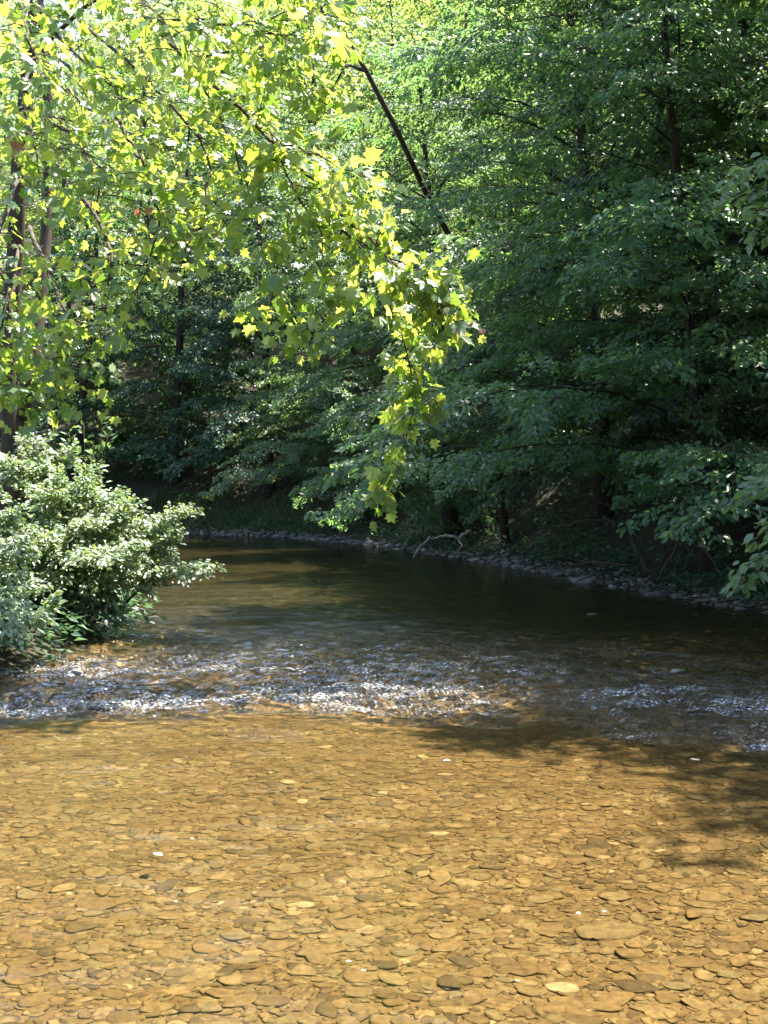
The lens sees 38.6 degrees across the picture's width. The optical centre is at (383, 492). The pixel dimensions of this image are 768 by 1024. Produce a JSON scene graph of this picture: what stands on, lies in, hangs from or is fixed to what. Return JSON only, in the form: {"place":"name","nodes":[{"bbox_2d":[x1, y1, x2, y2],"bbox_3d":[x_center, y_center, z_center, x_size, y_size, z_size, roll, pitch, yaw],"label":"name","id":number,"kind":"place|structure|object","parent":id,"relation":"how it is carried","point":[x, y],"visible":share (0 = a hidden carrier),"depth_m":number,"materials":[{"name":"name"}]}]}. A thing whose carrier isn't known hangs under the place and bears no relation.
{"place":"outdoors","nodes":[
{"label":"outdoors","id":0,"kind":"place"},
{"bbox_2d":[0,0,458,81],"label":"sky","id":1,"kind":"structure","parent":0,"point":[73,31],"materials":[{"name":"white"}]},
{"bbox_2d":[0,533,767,1023],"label":"river","id":2,"kind":"structure","parent":0,"point":[254,747],"depth_m":5.64,"materials":[{"name":"clear liquid"}]},
{"bbox_2d":[68,668,81,674],"bbox_3d":[-2.640,1.538,9.389,0.141,0.045,0.089,6,8,23],"label":"wet rock","id":3,"kind":"object","parent":2,"relation":"on","point":[76,671],"visible":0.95,"depth_m":9.36,"materials":[{"name":"stone"}]},
{"bbox_2d":[401,690,413,693],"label":"wet rock","id":4,"kind":"object","parent":2,"relation":"on","point":[406,691],"visible":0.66,"depth_m":8.64,"materials":[{"name":"stone"}]},
{"bbox_2d":[671,669,684,672],"bbox_3d":[2.540,1.568,9.495,0.115,0.057,0.162,-6,8,-23],"label":"wet rock","id":5,"kind":"object","parent":2,"relation":"on","point":[674,670],"visible":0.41,"depth_m":9.49,"materials":[{"name":"stone"}]},
{"bbox_2d":[712,694,731,699],"bbox_3d":[2.546,1.560,8.262,0.140,0.062,0.080,6,6,8],"label":"wet rock","id":6,"kind":"object","parent":2,"relation":"on","point":[718,696],"visible":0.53,"depth_m":8.25,"materials":[{"name":"stone"}]},
{"bbox_2d":[0,74,767,668],"bbox_3d":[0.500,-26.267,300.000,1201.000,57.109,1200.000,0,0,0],"label":"ground","id":7,"kind":"structure","parent":0,"point":[144,486],"depth_m":36.32,"materials":[{"name":"soil"}]},
{"bbox_2d":[0,129,33,313],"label":"broadleaf tree","id":8,"kind":"object","parent":7,"relation":"on","point":[1,166],"visible":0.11,"depth_m":53.99,"materials":[{"name":"green plant"}]},
{"bbox_2d":[0,230,47,448],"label":"broadleaf tree","id":9,"kind":"object","parent":7,"relation":"on","point":[2,253],"visible":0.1,"depth_m":47.84,"materials":[{"name":"green plant"}]},
{"bbox_2d":[0,583,67,651],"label":"shrub","id":10,"kind":"object","parent":7,"relation":"on","point":[17,617],"visible":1,"depth_m":9.62,"materials":[{"name":"green plant"}]},
{"bbox_2d":[0,485,84,604],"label":"shrub","id":11,"kind":"object","parent":7,"relation":"on","point":[14,547],"visible":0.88,"depth_m":10.76,"materials":[{"name":"green plant"}]},
{"bbox_2d":[0,33,143,312],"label":"broadleaf tree","id":12,"kind":"object","parent":7,"relation":"on","point":[69,304],"visible":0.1,"depth_m":63.47,"materials":[{"name":"green plant"}]},
{"bbox_2d":[0,40,177,386],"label":"broadleaf tree","id":13,"kind":"object","parent":7,"relation":"on","point":[89,252],"visible":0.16,"depth_m":54.95,"materials":[{"name":"green plant"}]},
{"bbox_2d":[60,405,117,512],"bbox_3d":[-3.882,0.172,14.537,0.742,2.657,0.469,0,0,15],"label":"sapling","id":14,"kind":"object","parent":7,"relation":"on","point":[90,451],"visible":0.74,"depth_m":14.44,"materials":[{"name":"green plant"}]},
{"bbox_2d":[0,146,207,486],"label":"broadleaf tree","id":15,"kind":"object","parent":7,"relation":"on","point":[82,399],"visible":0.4,"depth_m":46.64,"materials":[{"name":"green plant"}]},
{"bbox_2d":[0,431,226,635],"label":"shrub","id":16,"kind":"object","parent":7,"relation":"on","point":[93,561],"visible":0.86,"depth_m":11.96,"materials":[{"name":"green plant"}]},
{"bbox_2d":[71,11,201,239],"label":"broadleaf tree","id":17,"kind":"object","parent":7,"relation":"on","point":[142,65],"visible":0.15,"depth_m":74.74,"materials":[{"name":"green plant"}]},
{"bbox_2d":[64,92,294,486],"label":"broadleaf tree","id":18,"kind":"object","parent":7,"relation":"on","point":[182,324],"visible":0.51,"depth_m":43.96,"materials":[{"name":"green plant"}]},
{"bbox_2d":[104,63,277,398],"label":"broadleaf tree","id":19,"kind":"object","parent":7,"relation":"on","point":[204,100],"visible":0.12,"depth_m":52.08,"materials":[{"name":"green plant"}]},
{"bbox_2d":[65,490,334,534],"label":"grass","id":20,"kind":"structure","parent":7,"relation":"on","point":[254,519],"depth_m":41.19,"materials":[{"name":"green plant"}]},
{"bbox_2d":[139,33,277,295],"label":"broadleaf tree","id":21,"kind":"object","parent":7,"relation":"on","point":[198,128],"visible":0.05,"depth_m":63.00,"materials":[{"name":"green plant"}]},
{"bbox_2d":[226,526,236,530],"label":"bank stone","id":22,"kind":"object","parent":7,"relation":"on","point":[228,528],"visible":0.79,"depth_m":40.57,"materials":[{"name":"grey stone"}]},
{"bbox_2d":[185,27,294,247],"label":"broadleaf tree","id":23,"kind":"object","parent":7,"relation":"on","point":[250,67],"visible":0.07,"depth_m":75.04,"materials":[{"name":"green plant"}]},
{"bbox_2d":[0,0,486,534],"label":"sycamore tree","id":24,"kind":"object","parent":7,"relation":"on","point":[426,292],"visible":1,"depth_m":9.96,"materials":[{"name":"green plant"}]},
{"bbox_2d":[153,103,386,500],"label":"broadleaf tree","id":25,"kind":"object","parent":7,"relation":"on","point":[204,369],"visible":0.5,"depth_m":40.27,"materials":[{"name":"green plant"}]},
{"bbox_2d":[219,0,387,294],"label":"broadleaf tree","id":26,"kind":"object","parent":7,"relation":"on","point":[288,18],"visible":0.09,"depth_m":60.25,"materials":[{"name":"green plant"}]},
{"bbox_2d":[222,22,408,391],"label":"broadleaf tree","id":27,"kind":"object","parent":7,"relation":"on","point":[300,124],"visible":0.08,"depth_m":50.05,"materials":[{"name":"green plant"}]},
{"bbox_2d":[198,125,461,522],"bbox_3d":[-1.481,-5.124,35.414,8.670,12.962,8.488,0,0,1],"label":"broadleaf tree","id":28,"kind":"object","parent":7,"relation":"on","point":[317,400],"visible":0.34,"depth_m":35.06,"materials":[{"name":"green plant"}]},
{"bbox_2d":[300,0,422,199],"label":"broadleaf tree","id":29,"kind":"object","parent":7,"relation":"on","point":[370,36],"visible":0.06,"depth_m":68.16,"materials":[{"name":"green plant"}]},
{"bbox_2d":[0,0,766,270],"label":"woods","id":30,"kind":"object","parent":7,"relation":"on","point":[188,3],"visible":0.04,"depth_m":92.76,"materials":[{"name":"green plant"}]},
{"bbox_2d":[0,216,767,671],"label":"undergrowth","id":31,"kind":"object","parent":7,"relation":"on","point":[536,552],"visible":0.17,"depth_m":23.37,"materials":[{"name":"green plant"}]},
{"bbox_2d":[277,0,510,548],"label":"leaning tree","id":32,"kind":"object","parent":7,"relation":"on","point":[502,514],"visible":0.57,"depth_m":22.63,"materials":[{"name":"brown plant"}]},
{"bbox_2d":[308,0,511,355],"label":"broadleaf tree","id":33,"kind":"object","parent":7,"relation":"on","point":[355,72],"visible":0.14,"depth_m":45.12,"materials":[{"name":"green plant"}]},
{"bbox_2d":[420,549,430,552],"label":"bank stone","id":34,"kind":"object","parent":7,"relation":"on","point":[425,550],"visible":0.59,"depth_m":28.13,"materials":[{"name":"grey stone"}]},
{"bbox_2d":[317,0,560,439],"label":"broadleaf tree","id":35,"kind":"object","parent":7,"relation":"on","point":[396,144],"visible":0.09,"depth_m":38.42,"materials":[{"name":"green plant"}]},
{"bbox_2d":[269,15,615,544],"bbox_3d":[1.394,-5.442,28.567,8.632,14.156,8.201,0,0,-29],"label":"broadleaf tree","id":36,"kind":"object","parent":7,"relation":"on","point":[449,505],"visible":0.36,"depth_m":28.50,"materials":[{"name":"green plant"}]},
{"bbox_2d":[413,530,471,556],"bbox_3d":[1.331,1.164,24.876,1.457,0.598,0.386,0,0,-15],"label":"driftwood branch","id":37,"kind":"object","parent":7,"relation":"on","point":[467,532],"visible":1,"depth_m":24.97,"materials":[{"name":"grey wood"}]},
{"bbox_2d":[357,0,539,287],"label":"broadleaf tree","id":38,"kind":"object","parent":7,"relation":"on","point":[417,32],"visible":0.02,"depth_m":55.02,"materials":[{"name":"green plant"}]},
{"bbox_2d":[389,1,523,213],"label":"broadleaf tree","id":39,"kind":"object","parent":7,"relation":"on","point":[449,36],"visible":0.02,"depth_m":65.22,"materials":[{"name":"green plant"}]},
{"bbox_2d":[380,0,608,317],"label":"broadleaf tree","id":40,"kind":"object","parent":7,"relation":"on","point":[447,2],"visible":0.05,"depth_m":46.17,"materials":[{"name":"green plant"}]},
{"bbox_2d":[502,562,511,566],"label":"bank stone","id":41,"kind":"object","parent":7,"relation":"on","point":[508,564],"visible":0.62,"depth_m":22.81,"materials":[{"name":"grey stone"}]},
{"bbox_2d":[502,500,521,553],"bbox_3d":[2.883,0.753,25.236,0.562,1.232,1.544,0,0,8],"label":"bare twig","id":42,"kind":"object","parent":7,"relation":"on","point":[520,524],"visible":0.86,"depth_m":25.07,"materials":[{"name":"brown wood"}]},
{"bbox_2d":[304,0,767,578],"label":"broadleaf tree","id":43,"kind":"object","parent":7,"relation":"on","point":[678,462],"visible":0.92,"depth_m":15.72,"materials":[{"name":"green plant"}]},
{"bbox_2d":[551,473,754,526],"bbox_3d":[3.880,0.079,15.444,3.058,0.825,0.268,0,0,-6],"label":"dead bough","id":44,"kind":"object","parent":43,"relation":"attached to","point":[635,519],"visible":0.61,"depth_m":15.42,"materials":[{"name":"brown wood"}]},
{"bbox_2d":[322,0,767,528],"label":"broadleaf tree","id":45,"kind":"object","parent":7,"relation":"on","point":[491,426],"visible":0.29,"depth_m":22.68,"materials":[{"name":"green plant"}]},
{"bbox_2d":[548,568,555,574],"bbox_3d":[3.184,1.521,20.634,0.258,0.094,0.166,28,0,15],"label":"bank stone","id":46,"kind":"object","parent":7,"relation":"on","point":[551,572],"visible":0.42,"depth_m":20.59,"materials":[{"name":"grey stone"}]},
{"bbox_2d":[404,0,700,409],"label":"broadleaf tree","id":47,"kind":"object","parent":7,"relation":"on","point":[521,176],"visible":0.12,"depth_m":33.37,"materials":[{"name":"green plant"}]},
{"bbox_2d":[477,8,642,297],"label":"broadleaf tree","id":48,"kind":"object","parent":7,"relation":"on","point":[546,140],"depth_m":51.93,"materials":[{"name":"green plant"}]},
{"bbox_2d":[555,572,564,576],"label":"bank stone","id":49,"kind":"object","parent":7,"relation":"on","point":[559,574],"visible":0.71,"depth_m":20.10,"materials":[{"name":"grey stone"}]},
{"bbox_2d":[517,549,606,570],"bbox_3d":[3.002,1.177,19.501,2.000,0.366,0.582,0,0,-29],"label":"bare twig","id":50,"kind":"object","parent":7,"relation":"on","point":[561,559],"visible":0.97,"depth_m":19.28,"materials":[{"name":"brown wood"}]},
{"bbox_2d":[572,575,598,583],"bbox_3d":[3.447,1.549,18.830,0.477,0.159,0.324,5,29,43],"label":"bank stone","id":51,"kind":"object","parent":7,"relation":"on","point":[592,580],"visible":0.56,"depth_m":18.74,"materials":[{"name":"grey stone"}]},
{"bbox_2d":[469,0,729,341],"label":"broadleaf tree","id":52,"kind":"object","parent":7,"relation":"on","point":[570,134],"visible":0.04,"depth_m":43.12,"materials":[{"name":"green plant"}]},
{"bbox_2d":[570,544,632,583],"bbox_3d":[3.696,1.185,18.514,1.177,0.626,0.997,0,0,0],"label":"bare twig","id":53,"kind":"object","parent":7,"relation":"on","point":[626,572],"visible":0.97,"depth_m":18.44,"materials":[{"name":"brown wood"}]},
{"bbox_2d":[463,0,767,381],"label":"broadleaf tree","id":54,"kind":"object","parent":7,"relation":"on","point":[736,81],"visible":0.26,"depth_m":18.32,"materials":[{"name":"green plant"}]},
{"bbox_2d":[494,0,767,439],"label":"broadleaf tree","id":55,"kind":"object","parent":7,"relation":"on","point":[609,310],"visible":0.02,"depth_m":26.38,"materials":[{"name":"green plant"}]},
{"bbox_2d":[496,0,767,469],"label":"broadleaf tree","id":56,"kind":"object","parent":7,"relation":"on","point":[634,422],"visible":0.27,"depth_m":18.97,"materials":[{"name":"green plant"}]},
{"bbox_2d":[553,500,726,584],"bbox_3d":[3.571,0.690,15.586,2.479,1.280,1.066,0,0,14],"label":"fallen branch","id":57,"kind":"object","parent":7,"relation":"on","point":[674,550],"visible":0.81,"depth_m":15.52,"materials":[{"name":"brown wood"}]},
{"bbox_2d":[620,500,661,583],"bbox_3d":[3.858,0.717,16.751,0.212,1.298,0.948,0,0,-27],"label":"dead snag","id":58,"kind":"object","parent":7,"relation":"on","point":[641,557],"visible":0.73,"depth_m":16.53,"materials":[{"name":"brown wood"}]},
{"bbox_2d":[640,588,650,592],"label":"bank stone","id":59,"kind":"object","parent":7,"relation":"on","point":[645,590],"visible":0.65,"depth_m":17.00,"materials":[{"name":"grey stone"}]},
{"bbox_2d":[637,518,671,564],"bbox_3d":[4.814,0.848,18.962,1.140,0.862,0.617,0,0,-32],"label":"bare twig","id":60,"kind":"object","parent":7,"relation":"on","point":[664,545],"visible":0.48,"depth_m":18.77,"materials":[{"name":"brown wood"}]},
{"bbox_2d":[644,591,668,595],"bbox_3d":[4.098,1.563,16.509,0.374,0.125,0.254,-4,-12,39],"label":"bank stone","id":61,"kind":"object","parent":7,"relation":"on","point":[653,593],"visible":0.57,"depth_m":16.41,"materials":[{"name":"grey stone"}]},
{"bbox_2d":[643,514,694,554],"bbox_3d":[4.910,0.730,18.565,0.211,0.739,1.312,0,0,-30],"label":"bare twig","id":62,"kind":"object","parent":7,"relation":"on","point":[687,546],"visible":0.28,"depth_m":18.42,"materials":[{"name":"brown wood"}]},
{"bbox_2d":[670,592,683,597],"bbox_3d":[4.329,1.540,16.187,0.196,0.086,0.198,-7,15,0],"label":"bank stone","id":63,"kind":"object","parent":7,"relation":"on","point":[677,595],"visible":0.68,"depth_m":16.15,"materials":[{"name":"grey stone"}]},
{"bbox_2d":[596,0,766,237],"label":"broadleaf tree","id":64,"kind":"object","parent":7,"relation":"on","point":[700,60],"visible":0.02,"depth_m":34.26,"materials":[{"name":"green plant"}]},
{"bbox_2d":[635,6,767,176],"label":"broadleaf tree","id":65,"kind":"object","parent":7,"relation":"on","point":[757,22],"visible":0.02,"depth_m":28.41,"materials":[{"name":"green plant"}]},
{"bbox_2d":[645,0,767,121],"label":"broadleaf tree","id":66,"kind":"object","parent":7,"relation":"on","point":[752,112],"visible":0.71,"depth_m":13.59,"materials":[{"name":"green plant"}]},
{"bbox_2d":[714,603,729,606],"bbox_3d":[4.612,1.561,14.942,0.222,0.072,0.164,14,-17,-16],"label":"bank stone","id":67,"kind":"object","parent":7,"relation":"on","point":[719,604],"visible":0.55,"depth_m":14.88,"materials":[{"name":"grey stone"}]},
{"bbox_2d":[711,152,767,598],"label":"overhanging tree","id":68,"kind":"object","parent":7,"relation":"on","point":[760,479],"visible":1,"depth_m":9.50,"materials":[{"name":"green plant"}]},
{"bbox_2d":[64,516,767,612],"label":"bank gravel","id":69,"kind":"structure","parent":0,"point":[631,580],"depth_m":22.62,"materials":[{"name":"grey gravel"}]},
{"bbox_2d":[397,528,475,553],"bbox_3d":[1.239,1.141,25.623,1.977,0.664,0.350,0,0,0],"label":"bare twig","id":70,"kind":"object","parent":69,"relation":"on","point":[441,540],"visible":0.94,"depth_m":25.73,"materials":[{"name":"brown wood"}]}
]}

